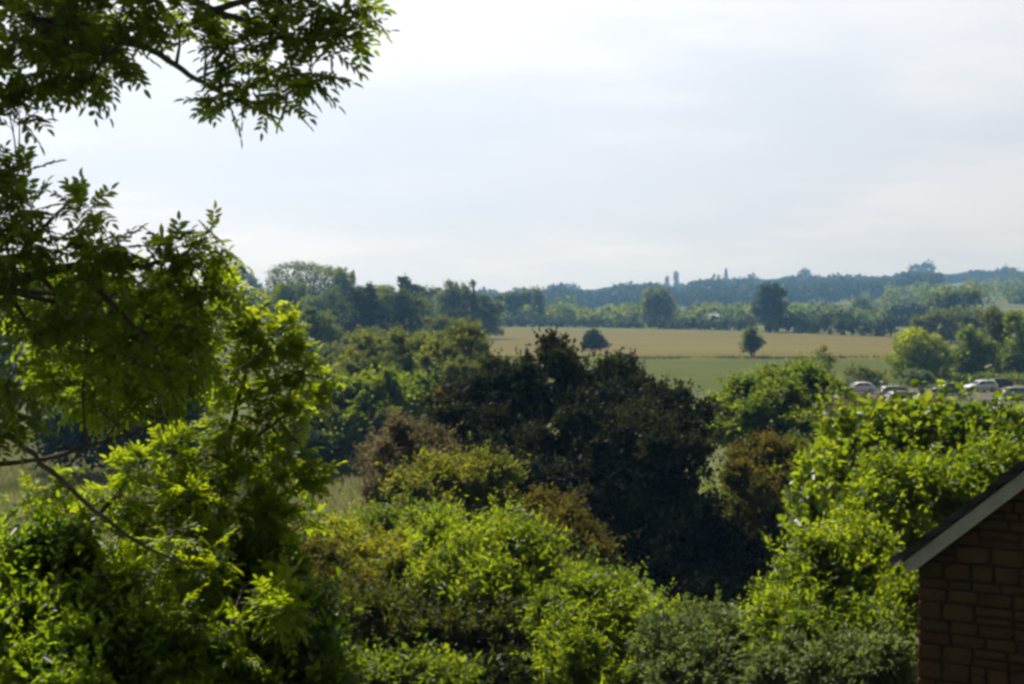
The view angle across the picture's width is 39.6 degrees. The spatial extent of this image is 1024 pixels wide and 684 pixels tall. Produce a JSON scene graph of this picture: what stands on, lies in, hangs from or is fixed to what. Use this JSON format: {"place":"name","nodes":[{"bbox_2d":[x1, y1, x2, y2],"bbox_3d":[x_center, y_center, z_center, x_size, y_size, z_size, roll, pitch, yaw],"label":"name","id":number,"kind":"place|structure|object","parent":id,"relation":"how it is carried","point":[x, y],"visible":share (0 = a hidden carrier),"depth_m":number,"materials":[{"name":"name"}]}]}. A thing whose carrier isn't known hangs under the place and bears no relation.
{"place":"outdoors","nodes":[
{"label":"outdoors","id":0,"kind":"place"},
{"bbox_2d":[0,424,527,593],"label":"meadow grass","id":1,"kind":"structure","parent":0,"point":[7,477],"depth_m":88.19,"materials":[{"name":"green plant"}]},
{"bbox_2d":[0,281,1023,643],"bbox_3d":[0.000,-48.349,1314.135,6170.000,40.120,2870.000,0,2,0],"label":"ground","id":2,"kind":"structure","parent":0,"point":[1000,305],"depth_m":346.86,"materials":[{"name":"green plant"}]},
{"bbox_2d":[0,296,29,388],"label":"tree","id":3,"kind":"object","parent":2,"relation":"on","point":[7,356],"visible":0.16,"depth_m":168.16,"materials":[{"name":"green plant"}]},
{"bbox_2d":[0,490,223,683],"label":"shrub","id":4,"kind":"object","parent":2,"relation":"on","point":[93,628],"visible":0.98,"depth_m":9.30,"materials":[{"name":"green plant"}]},
{"bbox_2d":[19,273,235,473],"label":"tree","id":5,"kind":"object","parent":2,"relation":"on","point":[67,440],"visible":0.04,"depth_m":93.14,"materials":[{"name":"green plant"}]},
{"bbox_2d":[1,262,348,683],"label":"young ash tree","id":6,"kind":"object","parent":2,"relation":"on","point":[190,517],"visible":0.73,"depth_m":10.67,"materials":[{"name":"green plant"}]},
{"bbox_2d":[0,0,398,565],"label":"ash tree","id":7,"kind":"object","parent":2,"relation":"on","point":[159,338],"visible":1,"depth_m":7.81,"materials":[{"name":"green plant"}]},
{"bbox_2d":[223,264,263,321],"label":"tree","id":8,"kind":"object","parent":2,"relation":"on","point":[250,278],"visible":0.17,"depth_m":618.08,"materials":[{"name":"green plant"}]},
{"bbox_2d":[124,518,369,683],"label":"shrub","id":9,"kind":"object","parent":2,"relation":"on","point":[317,660],"visible":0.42,"depth_m":10.11,"materials":[{"name":"green plant"}]},
{"bbox_2d":[261,279,320,341],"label":"tree","id":10,"kind":"object","parent":2,"relation":"on","point":[290,288],"visible":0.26,"depth_m":357.63,"materials":[{"name":"green plant"}]},
{"bbox_2d":[257,381,351,472],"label":"bush","id":11,"kind":"object","parent":2,"relation":"on","point":[318,440],"visible":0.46,"depth_m":94.72,"materials":[{"name":"green plant"}]},
{"bbox_2d":[258,259,357,329],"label":"tree","id":12,"kind":"object","parent":2,"relation":"on","point":[320,271],"visible":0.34,"depth_m":437.37,"materials":[{"name":"green leaf"},{"name":"dark bark"}]},
{"bbox_2d":[281,305,346,368],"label":"tree","id":13,"kind":"object","parent":2,"relation":"on","point":[322,328],"visible":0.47,"depth_m":229.11,"materials":[{"name":"green plant"}]},
{"bbox_2d":[300,286,367,349],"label":"tree","id":14,"kind":"object","parent":2,"relation":"on","point":[336,310],"visible":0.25,"depth_m":327.27,"materials":[{"name":"green plant"}]},
{"bbox_2d":[327,266,360,325],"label":"tree","id":15,"kind":"object","parent":2,"relation":"on","point":[341,279],"visible":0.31,"depth_m":418.07,"materials":[{"name":"green plant"}]},
{"bbox_2d":[295,527,394,655],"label":"bush","id":16,"kind":"object","parent":2,"relation":"on","point":[323,560],"visible":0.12,"depth_m":23.39,"materials":[{"name":"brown plant"}]},
{"bbox_2d":[302,482,422,650],"bbox_3d":[-2.481,4.874,25.322,3.101,4.862,3.469,0,2,0],"label":"bush","id":17,"kind":"object","parent":2,"relation":"on","point":[385,554],"visible":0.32,"depth_m":24.86,"materials":[{"name":"green plant"}]},
{"bbox_2d":[336,281,397,349],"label":"tree","id":18,"kind":"object","parent":2,"relation":"on","point":[372,305],"visible":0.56,"depth_m":298.48,"materials":[{"name":"green plant"}]},
{"bbox_2d":[304,359,440,473],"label":"bush","id":19,"kind":"object","parent":2,"relation":"on","point":[368,393],"visible":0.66,"depth_m":97.08,"materials":[{"name":"green plant"}]},
{"bbox_2d":[319,321,425,421],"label":"bush","id":20,"kind":"object","parent":2,"relation":"on","point":[359,356],"visible":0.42,"depth_m":130.01,"materials":[{"name":"green plant"}]},
{"bbox_2d":[315,323,433,388],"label":"bush","id":21,"kind":"object","parent":2,"relation":"on","point":[326,350],"visible":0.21,"depth_m":169.12,"materials":[{"name":"green plant"}]},
{"bbox_2d":[307,489,489,601],"bbox_3d":[-2.441,5.726,31.137,3.952,5.094,2.649,0,2,0],"label":"bush","id":22,"kind":"object","parent":2,"relation":"on","point":[382,514],"visible":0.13,"depth_m":30.87,"materials":[{"name":"green plant"}]},
{"bbox_2d":[375,284,432,337],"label":"tree","id":23,"kind":"object","parent":2,"relation":"on","point":[411,309],"visible":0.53,"depth_m":308.08,"materials":[{"name":"green plant"}]},
{"bbox_2d":[343,399,466,517],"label":"bush","id":24,"kind":"object","parent":2,"relation":"on","point":[401,437],"visible":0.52,"depth_m":41.04,"materials":[{"name":"brown plant"}]},
{"bbox_2d":[367,283,442,329],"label":"tree","id":25,"kind":"object","parent":2,"relation":"on","point":[430,293],"visible":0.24,"depth_m":428.36,"materials":[{"name":"green plant"}]},
{"bbox_2d":[396,272,421,321],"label":"tree","id":26,"kind":"object","parent":2,"relation":"on","point":[408,284],"visible":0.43,"depth_m":418.56,"materials":[{"name":"green plant"}]},
{"bbox_2d":[336,620,501,683],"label":"bush","id":27,"kind":"object","parent":2,"relation":"on","point":[420,668],"visible":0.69,"depth_m":16.90,"materials":[{"name":"green plant"}]},
{"bbox_2d":[320,559,553,683],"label":"bush","id":28,"kind":"object","parent":2,"relation":"on","point":[385,618],"visible":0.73,"depth_m":21.05,"materials":[{"name":"green plant"}]},
{"bbox_2d":[421,314,469,350],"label":"tree","id":29,"kind":"object","parent":2,"relation":"on","point":[437,323],"visible":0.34,"depth_m":259.24,"materials":[{"name":"green plant"}]},
{"bbox_2d":[402,314,499,416],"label":"bush","id":30,"kind":"object","parent":2,"relation":"on","point":[451,353],"visible":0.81,"depth_m":119.59,"materials":[{"name":"green plant"}]},
{"bbox_2d":[374,431,531,530],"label":"bush","id":31,"kind":"object","parent":2,"relation":"on","point":[480,473],"visible":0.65,"depth_m":37.69,"materials":[{"name":"green plant"}]},
{"bbox_2d":[431,279,479,331],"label":"tree","id":32,"kind":"object","parent":2,"relation":"on","point":[453,298],"visible":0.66,"depth_m":398.05,"materials":[{"name":"green plant"}]},
{"bbox_2d":[467,279,482,330],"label":"tree","id":33,"kind":"object","parent":2,"relation":"on","point":[474,297],"visible":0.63,"depth_m":399.21,"materials":[{"name":"green plant"}]},
{"bbox_2d":[22,269,946,308],"bbox_3d":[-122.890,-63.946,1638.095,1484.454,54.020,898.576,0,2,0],"label":"ridge woodland","id":34,"kind":"object","parent":2,"relation":"on","point":[829,287],"visible":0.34,"depth_m":1233.64,"materials":[{"name":"green plant"}]},
{"bbox_2d":[400,487,572,644],"bbox_3d":[-0.490,4.685,22.838,3.057,4.637,3.756,0,2,0],"label":"bush","id":35,"kind":"object","parent":2,"relation":"on","point":[496,553],"visible":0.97,"depth_m":22.68,"materials":[{"name":"green plant"}]},
{"bbox_2d":[476,292,506,338],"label":"tree","id":36,"kind":"object","parent":2,"relation":"on","point":[489,320],"visible":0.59,"depth_m":418.15,"materials":[{"name":"green plant"}]},
{"bbox_2d":[492,292,504,313],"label":"poplar tree","id":37,"kind":"object","parent":2,"relation":"on","point":[499,296],"visible":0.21,"depth_m":638.06,"materials":[{"name":"green plant"}]},
{"bbox_2d":[503,288,517,316],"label":"poplar tree","id":38,"kind":"object","parent":2,"relation":"on","point":[508,300],"visible":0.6,"depth_m":637.86,"materials":[{"name":"green plant"}]},
{"bbox_2d":[512,290,524,323],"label":"poplar tree","id":39,"kind":"object","parent":2,"relation":"on","point":[518,299],"visible":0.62,"depth_m":638.40,"materials":[{"name":"green plant"}]},
{"bbox_2d":[414,324,628,525],"bbox_3d":[0.880,4.935,49.306,7.540,11.097,9.001,-1,2,-39],"label":"thicket","id":40,"kind":"object","parent":2,"relation":"on","point":[492,398],"visible":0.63,"depth_m":49.36,"materials":[{"name":"green plant"}]},
{"bbox_2d":[496,312,553,326],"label":"hedge","id":41,"kind":"object","parent":2,"relation":"on","point":[520,323],"visible":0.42,"depth_m":595.05,"materials":[{"name":"green plant"}]},
{"bbox_2d":[518,288,534,324],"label":"poplar tree","id":42,"kind":"object","parent":2,"relation":"on","point":[527,296],"visible":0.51,"depth_m":638.17,"materials":[{"name":"green plant"}]},
{"bbox_2d":[528,284,549,324],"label":"poplar tree","id":43,"kind":"object","parent":2,"relation":"on","point":[539,299],"visible":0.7,"depth_m":637.71,"materials":[{"name":"green plant"}]},
{"bbox_2d":[517,535,584,683],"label":"bush","id":44,"kind":"object","parent":2,"relation":"on","point":[559,564],"visible":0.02,"depth_m":23.66,"materials":[{"name":"green plant"}]},
{"bbox_2d":[563,282,577,288],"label":"tree","id":45,"kind":"object","parent":2,"relation":"on","point":[573,285],"visible":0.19,"depth_m":2035.80,"materials":[{"name":"green plant"}]},
{"bbox_2d":[501,479,645,573],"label":"bush","id":46,"kind":"object","parent":2,"relation":"on","point":[568,512],"visible":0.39,"depth_m":33.08,"materials":[{"name":"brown plant"}]},
{"bbox_2d":[507,554,684,683],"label":"bush","id":47,"kind":"object","parent":2,"relation":"on","point":[583,622],"visible":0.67,"depth_m":18.93,"materials":[{"name":"green plant"}]},
{"bbox_2d":[551,312,645,327],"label":"hedge","id":48,"kind":"object","parent":2,"relation":"on","point":[558,320],"visible":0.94,"depth_m":581.12,"materials":[{"name":"green plant"}]},
{"bbox_2d":[585,347,655,411],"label":"thicket","id":49,"kind":"object","parent":2,"relation":"on","point":[616,377],"visible":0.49,"depth_m":53.99,"materials":[{"name":"green plant"}]},
{"bbox_2d":[304,361,938,390],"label":"pasture","id":50,"kind":"structure","parent":2,"relation":"on","point":[703,374],"depth_m":238.73,"materials":[{"name":"green plant"}]},
{"bbox_2d":[841,362,891,388],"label":"bush","id":51,"kind":"object","parent":50,"relation":"on","point":[867,375],"visible":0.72,"depth_m":184.83,"materials":[{"name":"green plant"}]},
{"bbox_2d":[896,367,938,386],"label":"bush","id":52,"kind":"object","parent":50,"relation":"on","point":[910,374],"visible":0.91,"depth_m":191.51,"materials":[{"name":"green plant"}]},
{"bbox_2d":[880,326,961,380],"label":"bush","id":53,"kind":"object","parent":50,"relation":"on","point":[917,357],"visible":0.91,"depth_m":203.83,"materials":[{"name":"green plant"}]},
{"bbox_2d":[564,541,706,619],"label":"bush","id":54,"kind":"object","parent":2,"relation":"on","point":[608,570],"depth_m":27.25,"materials":[{"name":"green plant"}]},
{"bbox_2d":[638,282,679,325],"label":"tree","id":55,"kind":"object","parent":2,"relation":"on","point":[657,297],"visible":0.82,"depth_m":598.18,"materials":[{"name":"green plant"}]},
{"bbox_2d":[592,368,727,592],"bbox_3d":[4.842,5.648,49.882,5.038,9.606,6.633,1,2,32],"label":"thicket","id":56,"kind":"object","parent":2,"relation":"on","point":[660,426],"visible":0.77,"depth_m":48.89,"materials":[{"name":"green plant"}]},
{"bbox_2d":[555,436,766,617],"bbox_3d":[4.625,6.680,45.126,7.760,6.963,6.846,1,2,28],"label":"thicket","id":57,"kind":"object","parent":2,"relation":"on","point":[696,548],"visible":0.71,"depth_m":44.53,"materials":[{"name":"green plant"}]},
{"bbox_2d":[664,275,669,284],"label":"poplar tree","id":58,"kind":"object","parent":2,"relation":"on","point":[667,279],"visible":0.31,"depth_m":2034.69,"materials":[{"name":"green plant"}]},
{"bbox_2d":[673,270,679,286],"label":"poplar tree","id":59,"kind":"object","parent":2,"relation":"on","point":[676,277],"visible":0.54,"depth_m":2034.53,"materials":[{"name":"green plant"}]},
{"bbox_2d":[431,294,936,325],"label":"valley scrub","id":60,"kind":"object","parent":2,"relation":"on","point":[626,310],"visible":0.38,"depth_m":642.97,"materials":[{"name":"green plant"}]},
{"bbox_2d":[618,582,758,683],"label":"bush","id":61,"kind":"object","parent":2,"relation":"on","point":[698,645],"visible":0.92,"depth_m":17.77,"materials":[{"name":"green plant"}]},
{"bbox_2d":[646,312,762,330],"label":"hedge","id":62,"kind":"object","parent":2,"relation":"on","point":[711,323],"visible":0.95,"depth_m":541.14,"materials":[{"name":"green plant"}]},
{"bbox_2d":[707,314,719,321],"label":"shed","id":63,"kind":"structure","parent":2,"relation":"on","point":[716,315],"depth_m":589.02,"materials":[{"name":"white paint"}]},
{"bbox_2d":[724,268,727,278],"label":"tower","id":64,"kind":"structure","parent":2,"relation":"on","point":[725,274],"depth_m":1995.86,"materials":[{"name":"stone"}]},
{"bbox_2d":[721,491,795,575],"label":"bush","id":65,"kind":"object","parent":2,"relation":"on","point":[765,552],"visible":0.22,"depth_m":44.88,"materials":[{"name":"green plant"}]},
{"bbox_2d":[711,426,811,590],"bbox_3d":[7.921,6.405,44.856,3.660,7.450,4.736,0,2,0],"label":"bush","id":66,"kind":"object","parent":2,"relation":"on","point":[748,477],"visible":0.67,"depth_m":44.49,"materials":[{"name":"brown plant"}]},
{"bbox_2d":[743,280,791,331],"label":"tree","id":67,"kind":"object","parent":2,"relation":"on","point":[773,310],"visible":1,"depth_m":497.84,"materials":[{"name":"green plant"}]},
{"bbox_2d":[697,349,852,520],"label":"bush","id":68,"kind":"object","parent":2,"relation":"on","point":[778,397],"visible":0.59,"depth_m":67.20,"materials":[{"name":"green plant"}]},
{"bbox_2d":[759,307,823,332],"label":"hedge","id":69,"kind":"object","parent":2,"relation":"on","point":[799,322],"visible":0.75,"depth_m":494.34,"materials":[{"name":"green plant"}]},
{"bbox_2d":[797,267,811,278],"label":"tree","id":70,"kind":"object","parent":2,"relation":"on","point":[806,272],"visible":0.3,"depth_m":2037.56,"materials":[{"name":"green plant"}]},
{"bbox_2d":[805,428,822,458],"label":"bush","id":71,"kind":"object","parent":2,"relation":"on","point":[810,443],"depth_m":51.48,"materials":[{"name":"green plant"}]},
{"bbox_2d":[724,598,918,683],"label":"bush","id":72,"kind":"object","parent":2,"relation":"on","point":[878,658],"visible":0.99,"depth_m":15.42,"materials":[{"name":"green plant"}]},
{"bbox_2d":[805,345,840,376],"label":"bush","id":73,"kind":"object","parent":2,"relation":"on","point":[831,359],"visible":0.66,"depth_m":174.99,"materials":[{"name":"green plant"}]},
{"bbox_2d":[731,501,918,675],"bbox_3d":[3.854,4.104,17.172,2.643,4.242,3.186,0,2,0],"label":"bush","id":74,"kind":"object","parent":2,"relation":"on","point":[854,575],"visible":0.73,"depth_m":16.92,"materials":[{"name":"green plant"}]},
{"bbox_2d":[845,295,880,321],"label":"tree","id":75,"kind":"object","parent":2,"relation":"on","point":[857,302],"visible":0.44,"depth_m":718.41,"materials":[{"name":"green plant"}]},
{"bbox_2d":[808,378,949,431],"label":"bush","id":76,"kind":"object","parent":2,"relation":"on","point":[932,399],"visible":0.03,"depth_m":62.30,"materials":[{"name":"green plant"}]},
{"bbox_2d":[767,363,1023,554],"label":"shrub","id":77,"kind":"object","parent":2,"relation":"on","point":[843,439],"visible":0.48,"depth_m":23.68,"materials":[{"name":"green plant"}]},
{"bbox_2d":[883,391,918,398],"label":"car","id":78,"kind":"object","parent":2,"relation":"on","point":[891,393],"visible":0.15,"depth_m":160.63,"materials":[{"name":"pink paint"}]},
{"bbox_2d":[883,299,931,326],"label":"tree","id":79,"kind":"object","parent":2,"relation":"on","point":[913,308],"visible":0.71,"depth_m":598.29,"materials":[{"name":"green plant"}]},
{"bbox_2d":[803,412,1023,677],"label":"bush","id":80,"kind":"object","parent":2,"relation":"on","point":[916,496],"visible":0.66,"depth_m":19.73,"materials":[{"name":"green plant"}]},
{"bbox_2d":[907,259,937,271],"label":"tree","id":81,"kind":"object","parent":2,"relation":"on","point":[924,265],"visible":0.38,"depth_m":2034.07,"materials":[{"name":"green plant"}]},
{"bbox_2d":[859,272,1023,307],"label":"hillside copse","id":82,"kind":"object","parent":2,"relation":"on","point":[987,287],"visible":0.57,"depth_m":935.61,"materials":[{"name":"green plant"}]},
{"bbox_2d":[904,303,991,342],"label":"tree","id":83,"kind":"object","parent":2,"relation":"on","point":[933,319],"visible":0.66,"depth_m":377.75,"materials":[{"name":"green plant"}]},
{"bbox_2d":[924,283,985,325],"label":"tree","id":84,"kind":"object","parent":2,"relation":"on","point":[947,299],"visible":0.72,"depth_m":557.85,"materials":[{"name":"green plant"}]},
{"bbox_2d":[889,460,1023,683],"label":"house","id":85,"kind":"structure","parent":2,"relation":"on","point":[967,560],"depth_m":12.80,"materials":[{"name":"brick"}]},
{"bbox_2d":[910,267,1023,283],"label":"hilltop woodland","id":86,"kind":"object","parent":2,"relation":"on","point":[978,275],"visible":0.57,"depth_m":1886.46,"materials":[{"name":"green plant"}]},
{"bbox_2d":[949,324,1000,376],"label":"tree","id":87,"kind":"object","parent":2,"relation":"on","point":[977,348],"visible":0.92,"depth_m":213.95,"materials":[{"name":"green plant"}]},
{"bbox_2d":[942,368,1023,383],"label":"hedge","id":88,"kind":"object","parent":2,"relation":"on","point":[1016,378],"visible":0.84,"depth_m":199.33,"materials":[{"name":"green plant"}]},
{"bbox_2d":[977,304,1016,372],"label":"tree","id":89,"kind":"object","parent":2,"relation":"on","point":[994,316],"visible":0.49,"depth_m":224.50,"materials":[{"name":"green plant"}]},
{"bbox_2d":[996,308,1023,374],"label":"tree","id":90,"kind":"object","parent":2,"relation":"on","point":[1014,354],"visible":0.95,"depth_m":209.56,"materials":[{"name":"green plant"}]},
{"bbox_2d":[1003,286,1023,303],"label":"tree","id":91,"kind":"object","parent":2,"relation":"on","point":[1020,293],"visible":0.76,"depth_m":898.84,"materials":[{"name":"green plant"}]},
{"bbox_2d":[0,0,1023,292],"label":"sky","id":92,"kind":"structure","parent":0,"point":[501,145],"materials":[{"name":"white"}]},
{"bbox_2d":[419,329,926,357],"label":"crop field","id":93,"kind":"structure","parent":0,"point":[648,343],"depth_m":375.96,"materials":[{"name":"beige plant"}]},
{"bbox_2d":[578,328,611,354],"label":"tree","id":94,"kind":"object","parent":93,"relation":"on","point":[597,341],"visible":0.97,"depth_m":299.28,"materials":[{"name":"green plant"}]},
{"bbox_2d":[817,309,904,336],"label":"hedge","id":95,"kind":"object","parent":93,"relation":"on","point":[880,328],"visible":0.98,"depth_m":458.08,"materials":[{"name":"green plant"}]},
{"bbox_2d":[501,358,900,359],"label":"field margin","id":96,"kind":"object","parent":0,"point":[740,359],"visible":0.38,"depth_m":277.72,"materials":[{"name":"green plant"}]},
{"bbox_2d":[401,355,941,359],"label":"rough grass","id":97,"kind":"structure","parent":96,"relation":"on","point":[671,357],"depth_m":281.90,"materials":[{"name":"green plant"}]},
{"bbox_2d":[737,325,766,356],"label":"tree","id":98,"kind":"object","parent":96,"relation":"on","point":[753,342],"visible":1,"depth_m":284.46,"materials":[{"name":"green plant"}]},
{"bbox_2d":[847,386,1023,399],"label":"car park","id":99,"kind":"structure","parent":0,"point":[984,395],"depth_m":176.57,"materials":[{"name":"grey asphalt"}]},
{"bbox_2d":[847,382,875,393],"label":"car","id":100,"kind":"object","parent":99,"relation":"on","point":[865,386],"visible":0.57,"depth_m":177.59,"materials":[{"name":"white paint"}]},
{"bbox_2d":[877,386,916,395],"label":"car","id":101,"kind":"object","parent":99,"relation":"on","point":[884,390],"visible":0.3,"depth_m":169.52,"materials":[{"name":"silver metal"}]},
{"bbox_2d":[931,383,964,394],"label":"car","id":102,"kind":"object","parent":99,"relation":"on","point":[954,390],"visible":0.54,"depth_m":175.52,"materials":[{"name":"blue paint"}]},
{"bbox_2d":[964,380,998,391],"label":"car","id":103,"kind":"object","parent":99,"relation":"on","point":[983,385],"visible":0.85,"depth_m":181.66,"materials":[{"name":"white paint"}]},
{"bbox_2d":[990,378,1012,387],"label":"car","id":104,"kind":"object","parent":99,"relation":"on","point":[1001,382],"visible":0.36,"depth_m":185.43,"materials":[{"name":"black paint"}]},
{"bbox_2d":[1001,387,1023,399],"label":"car","id":105,"kind":"object","parent":99,"relation":"on","point":[1016,390],"visible":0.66,"depth_m":167.45,"materials":[{"name":"grey paint"}]},
{"bbox_2d":[945,282,1021,287],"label":"hill meadow","id":106,"kind":"structure","parent":0,"point":[956,285],"depth_m":1656.16,"materials":[{"name":"green plant"}]},
{"bbox_2d":[981,289,1011,298],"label":"hill pasture","id":107,"kind":"structure","parent":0,"point":[996,295],"depth_m":1048.99,"materials":[{"name":"green plant"}]}
]}

